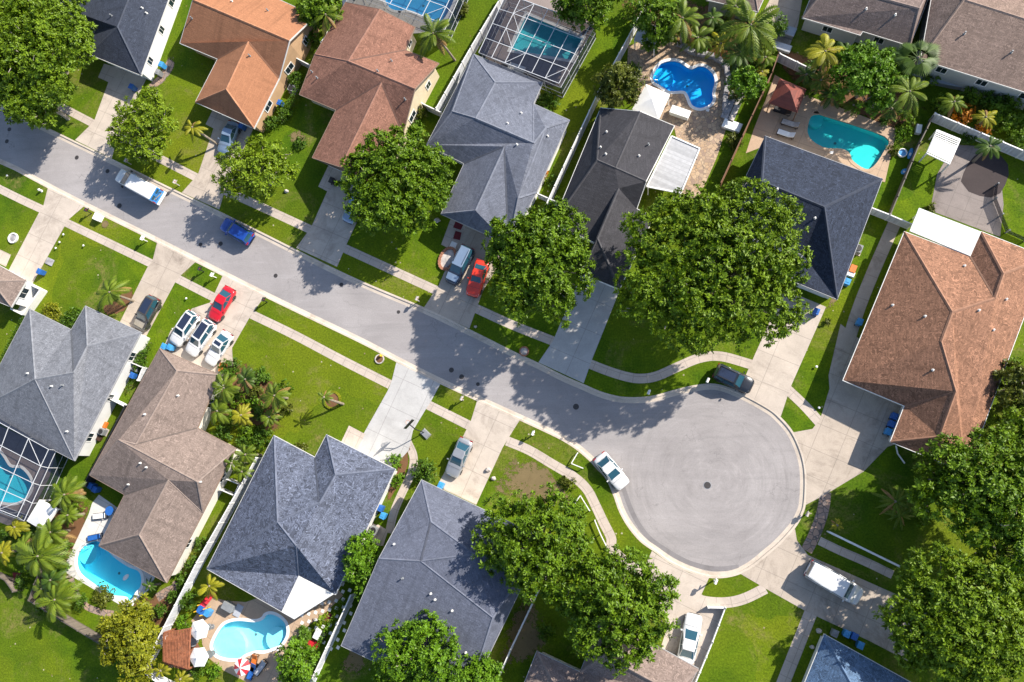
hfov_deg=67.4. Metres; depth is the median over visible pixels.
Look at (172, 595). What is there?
shrub
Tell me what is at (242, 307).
driveway
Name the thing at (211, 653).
round table
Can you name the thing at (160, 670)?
palm tree
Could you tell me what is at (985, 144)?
palm tree
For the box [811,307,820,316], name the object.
wheelie bin
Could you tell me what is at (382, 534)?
patio
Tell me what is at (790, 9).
driveway
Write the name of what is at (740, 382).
parked car
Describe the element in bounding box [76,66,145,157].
driveway
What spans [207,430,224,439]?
shrub
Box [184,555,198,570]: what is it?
shrub
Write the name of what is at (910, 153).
paddle board
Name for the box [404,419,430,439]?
basketball hoop
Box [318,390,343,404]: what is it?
palm tree
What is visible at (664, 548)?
curb
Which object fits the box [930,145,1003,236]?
patio
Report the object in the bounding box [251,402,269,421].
shrub
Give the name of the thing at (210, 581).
palm tree
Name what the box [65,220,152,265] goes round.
sidewalk
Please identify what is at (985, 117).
palm tree
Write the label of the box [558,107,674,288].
house
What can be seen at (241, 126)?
wheelie bin
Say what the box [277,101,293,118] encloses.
shrub
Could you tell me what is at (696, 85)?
swimming pool
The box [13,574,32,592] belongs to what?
shrub
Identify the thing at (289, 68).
window
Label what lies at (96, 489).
wheelie bin
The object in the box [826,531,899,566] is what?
fence
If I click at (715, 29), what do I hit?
shrub
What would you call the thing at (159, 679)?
fence
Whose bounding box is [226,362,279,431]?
planting bed
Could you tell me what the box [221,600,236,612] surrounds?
barbecue grill
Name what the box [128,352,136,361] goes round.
window
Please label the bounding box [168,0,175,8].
window
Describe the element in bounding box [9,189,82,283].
driveway
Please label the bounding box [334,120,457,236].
leafy tree
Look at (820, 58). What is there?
palm tree
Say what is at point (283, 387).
shrub
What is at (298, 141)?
shrub
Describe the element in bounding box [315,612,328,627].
shrub
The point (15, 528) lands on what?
palm tree
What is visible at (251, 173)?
leafy tree
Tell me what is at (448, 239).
path
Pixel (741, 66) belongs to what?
shrub
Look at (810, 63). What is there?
shrub
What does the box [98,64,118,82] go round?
path
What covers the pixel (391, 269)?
sidewalk
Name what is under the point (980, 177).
patio
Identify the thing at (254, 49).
house
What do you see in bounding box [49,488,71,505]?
shrub
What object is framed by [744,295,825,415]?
driveway
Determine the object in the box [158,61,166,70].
wheelie bin
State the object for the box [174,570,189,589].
shrub
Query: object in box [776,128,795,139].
sun lounger
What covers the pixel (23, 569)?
shrub
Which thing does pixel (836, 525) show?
palm tree
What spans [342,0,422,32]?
patio
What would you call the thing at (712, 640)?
fence
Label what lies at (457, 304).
driveway
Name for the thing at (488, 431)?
driveway
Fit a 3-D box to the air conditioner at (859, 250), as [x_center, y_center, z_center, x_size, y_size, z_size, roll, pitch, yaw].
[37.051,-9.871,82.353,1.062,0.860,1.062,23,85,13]
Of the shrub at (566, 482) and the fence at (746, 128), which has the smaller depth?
the shrub at (566, 482)
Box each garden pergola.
[163,627,193,668]
[918,129,960,172]
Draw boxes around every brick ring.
[438,246,456,270]
[519,346,528,355]
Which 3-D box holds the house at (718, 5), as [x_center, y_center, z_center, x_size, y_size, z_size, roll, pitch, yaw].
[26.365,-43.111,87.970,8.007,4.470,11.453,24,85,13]
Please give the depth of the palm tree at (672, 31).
84.41 m
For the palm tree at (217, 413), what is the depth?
88.70 m
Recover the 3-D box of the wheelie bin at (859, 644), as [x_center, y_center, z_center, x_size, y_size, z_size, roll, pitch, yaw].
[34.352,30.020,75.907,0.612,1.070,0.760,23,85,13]
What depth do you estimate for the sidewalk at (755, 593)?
78.89 m
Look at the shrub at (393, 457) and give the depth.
86.80 m
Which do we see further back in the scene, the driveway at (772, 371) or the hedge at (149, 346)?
the hedge at (149, 346)
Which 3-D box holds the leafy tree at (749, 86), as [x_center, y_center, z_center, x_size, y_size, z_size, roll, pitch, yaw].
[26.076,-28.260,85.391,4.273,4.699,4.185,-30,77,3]
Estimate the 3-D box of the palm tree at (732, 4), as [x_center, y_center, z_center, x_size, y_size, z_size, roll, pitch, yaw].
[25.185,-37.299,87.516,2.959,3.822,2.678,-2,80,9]
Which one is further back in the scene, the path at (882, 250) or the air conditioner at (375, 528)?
the air conditioner at (375, 528)
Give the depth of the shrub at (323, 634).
85.00 m
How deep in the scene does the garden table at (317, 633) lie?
85.04 m
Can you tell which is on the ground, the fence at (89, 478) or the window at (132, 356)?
the fence at (89, 478)
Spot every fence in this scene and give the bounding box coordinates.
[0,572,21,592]
[27,567,154,672]
[82,405,126,486]
[110,399,127,406]
[130,362,147,380]
[145,672,173,681]
[151,457,261,666]
[219,478,240,495]
[296,58,309,67]
[310,592,355,681]
[421,102,441,116]
[435,0,502,111]
[500,591,538,672]
[537,192,556,205]
[547,12,641,204]
[694,606,725,681]
[719,52,779,186]
[777,53,814,75]
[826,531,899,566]
[870,207,911,229]
[888,115,933,214]
[929,112,1023,160]
[992,182,1023,241]
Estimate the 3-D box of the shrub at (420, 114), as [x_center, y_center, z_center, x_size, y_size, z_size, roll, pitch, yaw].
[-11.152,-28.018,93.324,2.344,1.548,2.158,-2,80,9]
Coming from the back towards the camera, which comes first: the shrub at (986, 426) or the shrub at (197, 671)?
the shrub at (197, 671)
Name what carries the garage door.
in the house at (836, 199)
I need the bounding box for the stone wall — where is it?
[676,42,730,118]
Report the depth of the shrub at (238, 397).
90.58 m
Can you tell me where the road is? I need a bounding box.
[0,111,799,571]
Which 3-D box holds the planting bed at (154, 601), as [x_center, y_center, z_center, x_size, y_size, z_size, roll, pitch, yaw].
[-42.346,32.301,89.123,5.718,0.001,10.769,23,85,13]
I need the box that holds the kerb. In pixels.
[0,105,806,577]
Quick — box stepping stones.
[300,583,355,650]
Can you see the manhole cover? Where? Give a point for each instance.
(707, 485)
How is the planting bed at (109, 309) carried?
on the ground
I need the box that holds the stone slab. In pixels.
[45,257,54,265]
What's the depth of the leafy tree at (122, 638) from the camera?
83.92 m
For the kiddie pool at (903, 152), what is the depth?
83.51 m
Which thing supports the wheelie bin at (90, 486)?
on the ground
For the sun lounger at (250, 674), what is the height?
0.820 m
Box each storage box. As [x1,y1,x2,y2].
[847,270,854,277]
[849,264,856,272]
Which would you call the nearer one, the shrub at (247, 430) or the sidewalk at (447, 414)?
the sidewalk at (447, 414)
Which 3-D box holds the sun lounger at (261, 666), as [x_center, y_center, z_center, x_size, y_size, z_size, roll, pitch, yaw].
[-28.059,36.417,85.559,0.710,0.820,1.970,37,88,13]
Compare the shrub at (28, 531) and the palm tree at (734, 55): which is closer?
the palm tree at (734, 55)
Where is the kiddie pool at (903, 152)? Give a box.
[897,148,907,157]
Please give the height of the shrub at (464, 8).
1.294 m
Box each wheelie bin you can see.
[36,268,45,275]
[87,482,97,489]
[91,486,101,492]
[128,83,137,92]
[128,372,138,379]
[154,69,163,77]
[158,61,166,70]
[160,343,168,350]
[166,344,175,351]
[238,123,246,131]
[276,99,284,107]
[328,176,335,184]
[377,504,385,511]
[379,512,387,519]
[437,481,444,488]
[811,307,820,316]
[829,628,839,637]
[841,628,850,638]
[843,278,851,287]
[850,631,858,640]
[854,317,863,326]
[854,640,864,649]
[883,427,892,435]
[886,420,895,427]
[888,412,898,420]
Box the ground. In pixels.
[0,0,1023,681]
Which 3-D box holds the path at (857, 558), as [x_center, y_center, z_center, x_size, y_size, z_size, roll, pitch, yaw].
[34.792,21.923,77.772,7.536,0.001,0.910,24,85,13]
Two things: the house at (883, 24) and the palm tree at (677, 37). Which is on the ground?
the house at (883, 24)
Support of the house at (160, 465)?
on the ground
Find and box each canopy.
[27,499,60,526]
[632,84,669,118]
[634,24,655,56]
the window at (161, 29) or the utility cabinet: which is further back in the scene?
the window at (161, 29)
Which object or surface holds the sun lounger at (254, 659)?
on the patio at (256, 608)
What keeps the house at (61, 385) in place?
on the ground
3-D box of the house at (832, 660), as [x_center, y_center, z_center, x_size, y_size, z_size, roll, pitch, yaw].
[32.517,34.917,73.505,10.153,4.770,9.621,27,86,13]
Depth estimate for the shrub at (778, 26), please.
86.60 m
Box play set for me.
[194,592,215,616]
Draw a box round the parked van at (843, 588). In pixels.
[803,559,863,604]
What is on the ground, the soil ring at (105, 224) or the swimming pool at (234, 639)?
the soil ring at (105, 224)
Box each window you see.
[18,287,30,298]
[86,433,94,441]
[107,394,114,401]
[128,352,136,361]
[147,56,153,65]
[158,25,164,34]
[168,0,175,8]
[265,100,272,112]
[284,61,294,74]
[302,35,308,45]
[408,109,416,123]
[425,80,431,90]
[821,26,832,33]
[872,37,884,44]
[934,66,947,74]
[974,79,988,86]
[1017,93,1023,99]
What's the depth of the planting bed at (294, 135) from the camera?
96.37 m
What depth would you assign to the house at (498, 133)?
87.51 m
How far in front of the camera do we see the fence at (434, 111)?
92.63 m
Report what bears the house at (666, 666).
on the ground
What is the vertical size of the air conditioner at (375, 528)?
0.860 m
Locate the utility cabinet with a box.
[92,212,104,222]
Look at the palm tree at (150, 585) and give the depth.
87.73 m
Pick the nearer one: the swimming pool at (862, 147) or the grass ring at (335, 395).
the swimming pool at (862, 147)
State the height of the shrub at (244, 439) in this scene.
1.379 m
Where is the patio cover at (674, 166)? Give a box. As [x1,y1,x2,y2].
[646,136,699,194]
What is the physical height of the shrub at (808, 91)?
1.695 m
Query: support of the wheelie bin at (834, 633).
on the ground
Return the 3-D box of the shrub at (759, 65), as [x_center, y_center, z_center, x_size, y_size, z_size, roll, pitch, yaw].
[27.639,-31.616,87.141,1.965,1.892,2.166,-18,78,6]
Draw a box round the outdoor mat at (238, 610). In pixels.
[232,604,243,617]
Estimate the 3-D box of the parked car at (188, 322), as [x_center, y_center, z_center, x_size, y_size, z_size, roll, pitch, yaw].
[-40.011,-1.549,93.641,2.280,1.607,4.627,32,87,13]
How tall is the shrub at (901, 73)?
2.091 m
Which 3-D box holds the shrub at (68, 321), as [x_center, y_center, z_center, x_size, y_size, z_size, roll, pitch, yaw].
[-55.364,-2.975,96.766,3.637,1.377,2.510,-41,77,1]
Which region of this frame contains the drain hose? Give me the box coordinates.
[895,445,904,463]
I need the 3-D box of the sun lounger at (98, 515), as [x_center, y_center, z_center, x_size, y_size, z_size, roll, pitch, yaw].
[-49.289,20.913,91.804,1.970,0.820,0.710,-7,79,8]
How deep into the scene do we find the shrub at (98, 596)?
90.00 m
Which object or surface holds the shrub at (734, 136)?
on the ground
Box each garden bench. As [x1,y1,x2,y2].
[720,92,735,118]
[728,93,742,121]
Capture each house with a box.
[0,266,36,307]
[0,306,149,460]
[63,0,181,80]
[89,348,240,582]
[180,0,318,132]
[207,434,396,618]
[299,2,438,175]
[341,479,532,681]
[426,54,569,236]
[524,624,698,681]
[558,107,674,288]
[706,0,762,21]
[726,136,882,299]
[801,0,927,52]
[802,633,909,681]
[842,208,1023,462]
[913,0,1023,109]
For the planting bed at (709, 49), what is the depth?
89.27 m
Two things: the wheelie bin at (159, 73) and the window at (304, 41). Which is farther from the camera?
the wheelie bin at (159, 73)
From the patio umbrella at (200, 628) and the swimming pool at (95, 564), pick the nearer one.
the patio umbrella at (200, 628)
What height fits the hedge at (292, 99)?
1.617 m
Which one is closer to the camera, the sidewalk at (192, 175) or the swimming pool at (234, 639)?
the swimming pool at (234, 639)
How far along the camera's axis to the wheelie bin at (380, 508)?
85.68 m
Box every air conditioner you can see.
[97,428,108,435]
[131,364,141,373]
[287,84,297,94]
[368,524,380,535]
[855,244,863,255]
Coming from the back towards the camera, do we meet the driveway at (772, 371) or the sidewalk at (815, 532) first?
the driveway at (772, 371)
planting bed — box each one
[41,496,87,579]
[104,291,132,315]
[134,594,176,646]
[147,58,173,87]
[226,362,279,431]
[290,130,306,144]
[340,650,363,675]
[388,448,409,498]
[494,456,573,503]
[501,599,545,668]
[622,0,758,63]
[690,38,731,59]
[766,45,926,127]
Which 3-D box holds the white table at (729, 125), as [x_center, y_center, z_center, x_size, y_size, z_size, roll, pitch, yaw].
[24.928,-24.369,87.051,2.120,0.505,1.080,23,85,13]
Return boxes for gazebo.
[766,78,805,120]
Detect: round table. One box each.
[105,506,114,515]
[191,638,198,646]
[207,650,215,657]
[208,624,214,629]
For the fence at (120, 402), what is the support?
on the ground
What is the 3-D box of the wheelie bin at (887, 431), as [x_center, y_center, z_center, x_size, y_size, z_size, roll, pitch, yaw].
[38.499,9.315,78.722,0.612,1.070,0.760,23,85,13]
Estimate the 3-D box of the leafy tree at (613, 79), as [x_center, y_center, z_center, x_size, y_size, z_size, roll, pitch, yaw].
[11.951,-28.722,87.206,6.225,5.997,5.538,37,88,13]
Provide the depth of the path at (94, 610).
90.39 m
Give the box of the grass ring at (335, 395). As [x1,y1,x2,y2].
[325,391,340,408]
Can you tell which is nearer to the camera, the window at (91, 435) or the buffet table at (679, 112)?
the buffet table at (679, 112)
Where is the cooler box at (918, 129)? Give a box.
[914,124,921,134]
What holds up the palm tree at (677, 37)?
on the patio at (704, 130)
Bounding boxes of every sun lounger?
[87,533,102,541]
[93,512,107,519]
[246,663,258,680]
[250,653,259,671]
[254,659,267,676]
[509,62,525,69]
[773,106,791,115]
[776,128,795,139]
[780,118,799,129]
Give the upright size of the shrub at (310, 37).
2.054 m
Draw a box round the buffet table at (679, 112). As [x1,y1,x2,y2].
[669,105,690,120]
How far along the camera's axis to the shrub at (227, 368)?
91.65 m
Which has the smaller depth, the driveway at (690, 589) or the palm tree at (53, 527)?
the driveway at (690, 589)
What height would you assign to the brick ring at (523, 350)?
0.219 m
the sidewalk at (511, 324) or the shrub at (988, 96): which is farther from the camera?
the sidewalk at (511, 324)
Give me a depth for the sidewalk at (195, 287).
95.21 m
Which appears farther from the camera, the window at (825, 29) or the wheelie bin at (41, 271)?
the wheelie bin at (41, 271)
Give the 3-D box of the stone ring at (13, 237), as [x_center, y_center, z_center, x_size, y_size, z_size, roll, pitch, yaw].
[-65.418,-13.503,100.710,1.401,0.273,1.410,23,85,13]
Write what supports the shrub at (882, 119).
on the planting bed at (800, 58)
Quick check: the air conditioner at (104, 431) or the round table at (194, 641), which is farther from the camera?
the air conditioner at (104, 431)
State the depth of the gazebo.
83.95 m
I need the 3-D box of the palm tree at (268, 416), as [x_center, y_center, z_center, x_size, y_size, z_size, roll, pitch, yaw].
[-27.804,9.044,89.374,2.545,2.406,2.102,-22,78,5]
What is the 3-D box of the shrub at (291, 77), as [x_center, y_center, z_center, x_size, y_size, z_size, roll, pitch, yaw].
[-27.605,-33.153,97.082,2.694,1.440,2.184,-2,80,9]
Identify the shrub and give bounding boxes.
[0,528,18,545]
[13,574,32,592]
[18,555,38,573]
[19,525,38,546]
[34,600,48,615]
[41,302,62,320]
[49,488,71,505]
[53,536,74,557]
[53,554,71,573]
[60,306,82,328]
[61,582,80,595]
[67,502,85,518]
[72,592,87,612]
[91,581,115,610]
[132,358,147,371]
[135,348,148,365]
[147,624,160,640]
[148,605,156,623]
[154,602,169,617]
[164,589,179,604]
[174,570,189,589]
[175,613,190,632]
[179,588,198,610]
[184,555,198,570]
[187,660,208,680]
[194,536,208,551]
[203,662,221,679]
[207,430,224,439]
[213,421,233,439]
[217,357,242,381]
[219,408,237,428]
[227,386,245,408]
[235,434,254,446]
[237,422,257,439]
[244,395,262,410]
[246,383,265,400]
[250,365,271,386]
[250,424,273,451]
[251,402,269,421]
[263,115,278,130]
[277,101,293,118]
[277,378,293,394]
[277,402,293,417]
[287,70,302,85]
[294,136,307,149]
[294,440,308,449]
[294,625,311,645]
[306,27,319,49]
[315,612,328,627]
[319,632,326,641]
[385,453,402,467]
[390,472,405,488]
[409,456,439,483]
[416,104,429,118]
[458,1,469,18]
[536,90,561,110]
[536,622,555,643]
[546,174,559,191]
[559,475,576,490]
[622,0,645,24]
[628,61,641,74]
[652,41,665,53]
[673,22,693,45]
[692,40,708,53]
[708,24,723,40]
[711,17,738,40]
[725,131,743,150]
[728,89,737,101]
[732,59,752,72]
[737,36,771,65]
[749,58,761,70]
[762,10,788,37]
[800,78,820,98]
[802,57,826,74]
[834,83,848,100]
[868,91,888,114]
[878,112,897,126]
[885,145,899,156]
[889,69,914,84]
[894,126,913,142]
[896,108,915,131]
[910,504,930,526]
[919,73,941,86]
[924,202,936,211]
[930,92,947,115]
[951,103,975,124]
[959,86,982,106]
[959,132,977,144]
[975,119,992,134]
[980,90,1009,112]
[983,423,988,438]
[988,96,1022,134]
[992,401,1017,412]
[1005,125,1023,148]
[1005,356,1022,369]
[1012,107,1023,127]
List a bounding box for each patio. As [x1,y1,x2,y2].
[0,426,47,524]
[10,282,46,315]
[65,495,154,604]
[165,631,199,673]
[191,590,342,681]
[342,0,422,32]
[372,525,387,545]
[492,0,587,82]
[627,42,729,197]
[746,75,896,181]
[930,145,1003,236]
[961,153,1008,197]
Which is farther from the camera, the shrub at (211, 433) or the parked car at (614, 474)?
the shrub at (211, 433)
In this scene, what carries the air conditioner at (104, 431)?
on the ground
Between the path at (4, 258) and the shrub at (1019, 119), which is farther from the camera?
the path at (4, 258)
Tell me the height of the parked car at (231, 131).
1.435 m
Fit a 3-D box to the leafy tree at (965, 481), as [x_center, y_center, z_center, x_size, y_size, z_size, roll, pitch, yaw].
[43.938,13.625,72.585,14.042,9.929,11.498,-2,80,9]
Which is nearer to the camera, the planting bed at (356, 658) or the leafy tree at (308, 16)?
the planting bed at (356, 658)
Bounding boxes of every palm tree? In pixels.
[0,540,16,565]
[5,518,31,538]
[11,531,34,556]
[15,524,74,576]
[32,576,56,598]
[35,572,83,622]
[36,517,76,548]
[41,568,70,593]
[50,476,87,511]
[58,501,84,527]
[96,275,134,308]
[142,577,160,592]
[154,661,172,677]
[174,668,192,681]
[184,120,217,145]
[197,571,224,600]
[210,398,232,425]
[211,372,240,404]
[224,453,247,473]
[231,403,252,425]
[234,462,254,482]
[235,444,261,463]
[237,365,256,393]
[260,382,290,411]
[260,409,282,426]
[313,2,342,35]
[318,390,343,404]
[418,13,455,61]
[668,0,703,43]
[668,29,679,46]
[679,24,714,55]
[701,7,723,34]
[701,32,733,60]
[714,0,779,61]
[721,0,746,20]
[721,38,761,75]
[755,50,774,70]
[755,67,769,79]
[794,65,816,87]
[804,33,842,77]
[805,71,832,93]
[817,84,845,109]
[830,518,843,529]
[835,41,850,64]
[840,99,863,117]
[871,485,911,520]
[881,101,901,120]
[882,503,914,529]
[887,75,928,118]
[893,39,941,76]
[936,92,966,117]
[970,110,997,129]
[971,136,1002,162]
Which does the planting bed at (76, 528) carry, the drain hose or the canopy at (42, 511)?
the canopy at (42, 511)
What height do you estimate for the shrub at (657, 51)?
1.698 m
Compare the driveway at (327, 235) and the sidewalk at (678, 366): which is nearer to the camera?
the sidewalk at (678, 366)
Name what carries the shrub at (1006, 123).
on the ground
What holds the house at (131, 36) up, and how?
on the ground
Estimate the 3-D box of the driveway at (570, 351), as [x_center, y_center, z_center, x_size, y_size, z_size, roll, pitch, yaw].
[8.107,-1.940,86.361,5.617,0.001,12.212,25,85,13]
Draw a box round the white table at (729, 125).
[721,118,742,133]
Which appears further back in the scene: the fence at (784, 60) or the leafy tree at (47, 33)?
the leafy tree at (47, 33)
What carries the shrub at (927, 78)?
on the ground
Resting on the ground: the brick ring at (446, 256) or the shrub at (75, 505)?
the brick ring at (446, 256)
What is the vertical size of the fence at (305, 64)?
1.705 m
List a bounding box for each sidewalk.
[0,185,42,211]
[58,104,311,231]
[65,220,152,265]
[176,276,213,299]
[250,311,391,387]
[343,244,437,293]
[426,401,469,428]
[475,305,553,344]
[505,437,641,573]
[589,351,751,382]
[705,585,767,607]
[788,386,820,424]
[802,493,830,553]
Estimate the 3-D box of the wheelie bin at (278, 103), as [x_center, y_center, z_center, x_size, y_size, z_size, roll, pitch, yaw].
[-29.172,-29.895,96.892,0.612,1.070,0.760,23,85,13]
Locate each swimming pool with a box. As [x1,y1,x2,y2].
[0,450,32,505]
[74,539,143,605]
[210,611,288,661]
[382,0,448,20]
[507,13,583,61]
[650,58,717,111]
[804,110,891,171]
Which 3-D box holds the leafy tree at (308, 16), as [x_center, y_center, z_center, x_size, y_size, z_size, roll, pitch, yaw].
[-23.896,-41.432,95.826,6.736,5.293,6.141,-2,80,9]
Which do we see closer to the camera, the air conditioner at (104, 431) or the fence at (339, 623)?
the fence at (339, 623)
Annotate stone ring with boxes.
[8,233,18,242]
[375,354,383,363]
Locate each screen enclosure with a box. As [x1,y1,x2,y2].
[0,419,67,520]
[351,0,467,39]
[478,0,595,97]
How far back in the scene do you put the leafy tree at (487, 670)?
77.57 m
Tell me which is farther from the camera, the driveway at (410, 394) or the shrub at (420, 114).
the shrub at (420, 114)
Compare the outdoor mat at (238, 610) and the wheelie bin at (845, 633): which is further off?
the outdoor mat at (238, 610)
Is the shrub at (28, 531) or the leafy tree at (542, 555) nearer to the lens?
the leafy tree at (542, 555)
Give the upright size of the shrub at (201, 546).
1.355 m
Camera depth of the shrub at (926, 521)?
76.76 m
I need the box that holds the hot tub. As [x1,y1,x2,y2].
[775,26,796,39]
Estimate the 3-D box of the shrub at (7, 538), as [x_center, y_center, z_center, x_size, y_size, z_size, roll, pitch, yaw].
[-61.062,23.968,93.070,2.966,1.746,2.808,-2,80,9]
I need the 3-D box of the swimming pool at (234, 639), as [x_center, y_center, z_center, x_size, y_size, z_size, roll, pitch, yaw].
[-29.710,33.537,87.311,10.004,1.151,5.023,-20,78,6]
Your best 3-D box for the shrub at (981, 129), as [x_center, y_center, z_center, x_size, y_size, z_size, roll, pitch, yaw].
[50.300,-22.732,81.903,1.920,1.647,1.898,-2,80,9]
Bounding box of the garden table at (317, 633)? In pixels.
[312,628,322,639]
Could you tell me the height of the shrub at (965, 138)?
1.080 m
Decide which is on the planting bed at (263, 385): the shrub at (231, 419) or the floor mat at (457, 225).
the shrub at (231, 419)
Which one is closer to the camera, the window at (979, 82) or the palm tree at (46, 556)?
the window at (979, 82)
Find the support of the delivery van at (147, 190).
on the road
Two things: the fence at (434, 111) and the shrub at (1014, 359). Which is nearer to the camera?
the shrub at (1014, 359)
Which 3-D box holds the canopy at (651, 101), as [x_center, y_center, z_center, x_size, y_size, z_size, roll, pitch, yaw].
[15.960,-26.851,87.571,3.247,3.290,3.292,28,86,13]
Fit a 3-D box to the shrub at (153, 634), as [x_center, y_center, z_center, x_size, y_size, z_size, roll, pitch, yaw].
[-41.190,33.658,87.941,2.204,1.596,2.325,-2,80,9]
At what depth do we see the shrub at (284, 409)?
89.96 m
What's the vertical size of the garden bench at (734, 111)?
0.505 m
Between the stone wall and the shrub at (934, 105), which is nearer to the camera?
the shrub at (934, 105)
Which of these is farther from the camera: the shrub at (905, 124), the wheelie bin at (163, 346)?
the wheelie bin at (163, 346)
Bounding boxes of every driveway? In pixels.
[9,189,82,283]
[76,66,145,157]
[120,243,194,335]
[165,276,263,376]
[182,117,252,208]
[296,171,358,265]
[357,362,439,465]
[425,226,499,327]
[440,401,519,504]
[539,276,618,382]
[642,551,722,681]
[742,529,916,660]
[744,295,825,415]
[765,0,801,44]
[794,324,900,504]
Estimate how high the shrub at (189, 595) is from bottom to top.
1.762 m
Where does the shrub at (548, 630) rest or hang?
on the planting bed at (527, 644)
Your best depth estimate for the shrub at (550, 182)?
89.01 m
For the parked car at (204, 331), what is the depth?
92.61 m
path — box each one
[0,250,10,266]
[69,577,113,616]
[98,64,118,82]
[155,581,177,600]
[206,110,225,130]
[318,165,339,191]
[341,426,364,448]
[386,441,417,533]
[441,219,464,249]
[776,611,816,681]
[818,537,893,578]
[846,222,899,336]
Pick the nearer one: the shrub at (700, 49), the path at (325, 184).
the shrub at (700, 49)
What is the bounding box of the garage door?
[796,285,824,297]
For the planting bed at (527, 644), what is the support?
on the ground
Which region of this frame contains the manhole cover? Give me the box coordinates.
[703,481,710,488]
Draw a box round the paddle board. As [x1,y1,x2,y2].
[907,148,912,158]
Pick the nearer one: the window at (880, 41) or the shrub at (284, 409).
the window at (880, 41)
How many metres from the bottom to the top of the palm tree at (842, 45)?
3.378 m
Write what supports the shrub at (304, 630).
on the ground
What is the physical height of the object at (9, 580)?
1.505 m
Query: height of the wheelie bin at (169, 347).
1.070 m
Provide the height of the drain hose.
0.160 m
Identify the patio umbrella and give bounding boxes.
[190,647,208,666]
[191,619,210,639]
[234,658,250,675]
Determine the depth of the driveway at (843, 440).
79.88 m
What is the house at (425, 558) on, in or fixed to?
on the ground
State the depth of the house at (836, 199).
80.23 m
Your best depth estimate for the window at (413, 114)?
92.42 m
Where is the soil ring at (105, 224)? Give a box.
[102,221,108,227]
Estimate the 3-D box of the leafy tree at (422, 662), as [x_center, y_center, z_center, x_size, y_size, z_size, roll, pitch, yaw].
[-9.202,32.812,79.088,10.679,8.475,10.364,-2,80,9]
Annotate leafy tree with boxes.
[0,0,97,114]
[0,74,78,129]
[95,592,161,681]
[105,86,178,163]
[210,132,300,204]
[273,634,321,681]
[294,0,343,29]
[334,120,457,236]
[341,529,381,601]
[370,609,469,681]
[462,650,504,681]
[469,481,597,604]
[481,195,600,330]
[550,0,621,31]
[554,543,680,678]
[590,60,647,108]
[612,176,814,357]
[630,0,689,51]
[724,65,767,104]
[827,39,908,118]
[872,539,1023,681]
[904,424,1023,548]
[969,528,1023,581]
[990,357,1023,411]
[993,406,1023,444]
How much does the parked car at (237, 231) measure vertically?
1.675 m
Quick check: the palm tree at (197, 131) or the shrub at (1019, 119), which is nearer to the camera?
the shrub at (1019, 119)
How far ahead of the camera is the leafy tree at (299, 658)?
81.34 m
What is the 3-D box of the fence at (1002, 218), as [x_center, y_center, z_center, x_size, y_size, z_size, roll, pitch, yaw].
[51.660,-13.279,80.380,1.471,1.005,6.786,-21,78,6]
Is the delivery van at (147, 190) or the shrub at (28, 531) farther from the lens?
the delivery van at (147, 190)
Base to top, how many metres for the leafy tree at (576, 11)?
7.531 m
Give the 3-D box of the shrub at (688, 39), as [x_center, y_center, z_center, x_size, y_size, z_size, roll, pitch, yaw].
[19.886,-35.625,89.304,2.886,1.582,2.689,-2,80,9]
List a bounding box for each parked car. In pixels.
[133,294,161,331]
[170,309,200,346]
[185,318,216,356]
[205,329,233,366]
[208,285,235,321]
[217,120,240,152]
[220,218,255,245]
[342,192,362,224]
[445,244,474,285]
[445,436,472,477]
[466,259,489,297]
[593,451,628,490]
[677,612,701,664]
[712,363,753,393]
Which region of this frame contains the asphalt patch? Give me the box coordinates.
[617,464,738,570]
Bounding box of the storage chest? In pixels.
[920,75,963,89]
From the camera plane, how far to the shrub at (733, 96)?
87.08 m
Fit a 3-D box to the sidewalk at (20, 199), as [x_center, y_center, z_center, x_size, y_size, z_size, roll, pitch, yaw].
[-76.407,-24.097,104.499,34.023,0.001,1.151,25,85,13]
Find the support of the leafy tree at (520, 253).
on the ground
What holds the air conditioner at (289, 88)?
on the ground
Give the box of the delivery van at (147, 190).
[115,169,166,204]
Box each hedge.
[0,315,24,358]
[125,341,153,391]
[277,81,300,122]
[312,599,345,654]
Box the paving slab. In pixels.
[449,241,456,247]
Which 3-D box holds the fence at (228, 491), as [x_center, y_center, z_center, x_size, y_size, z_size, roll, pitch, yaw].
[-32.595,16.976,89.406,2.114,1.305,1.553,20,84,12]
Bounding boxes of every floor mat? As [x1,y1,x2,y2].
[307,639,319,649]
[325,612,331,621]
[453,222,462,229]
[453,231,461,239]
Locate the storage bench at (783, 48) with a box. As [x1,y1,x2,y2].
[773,41,791,53]
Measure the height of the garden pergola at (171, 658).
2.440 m

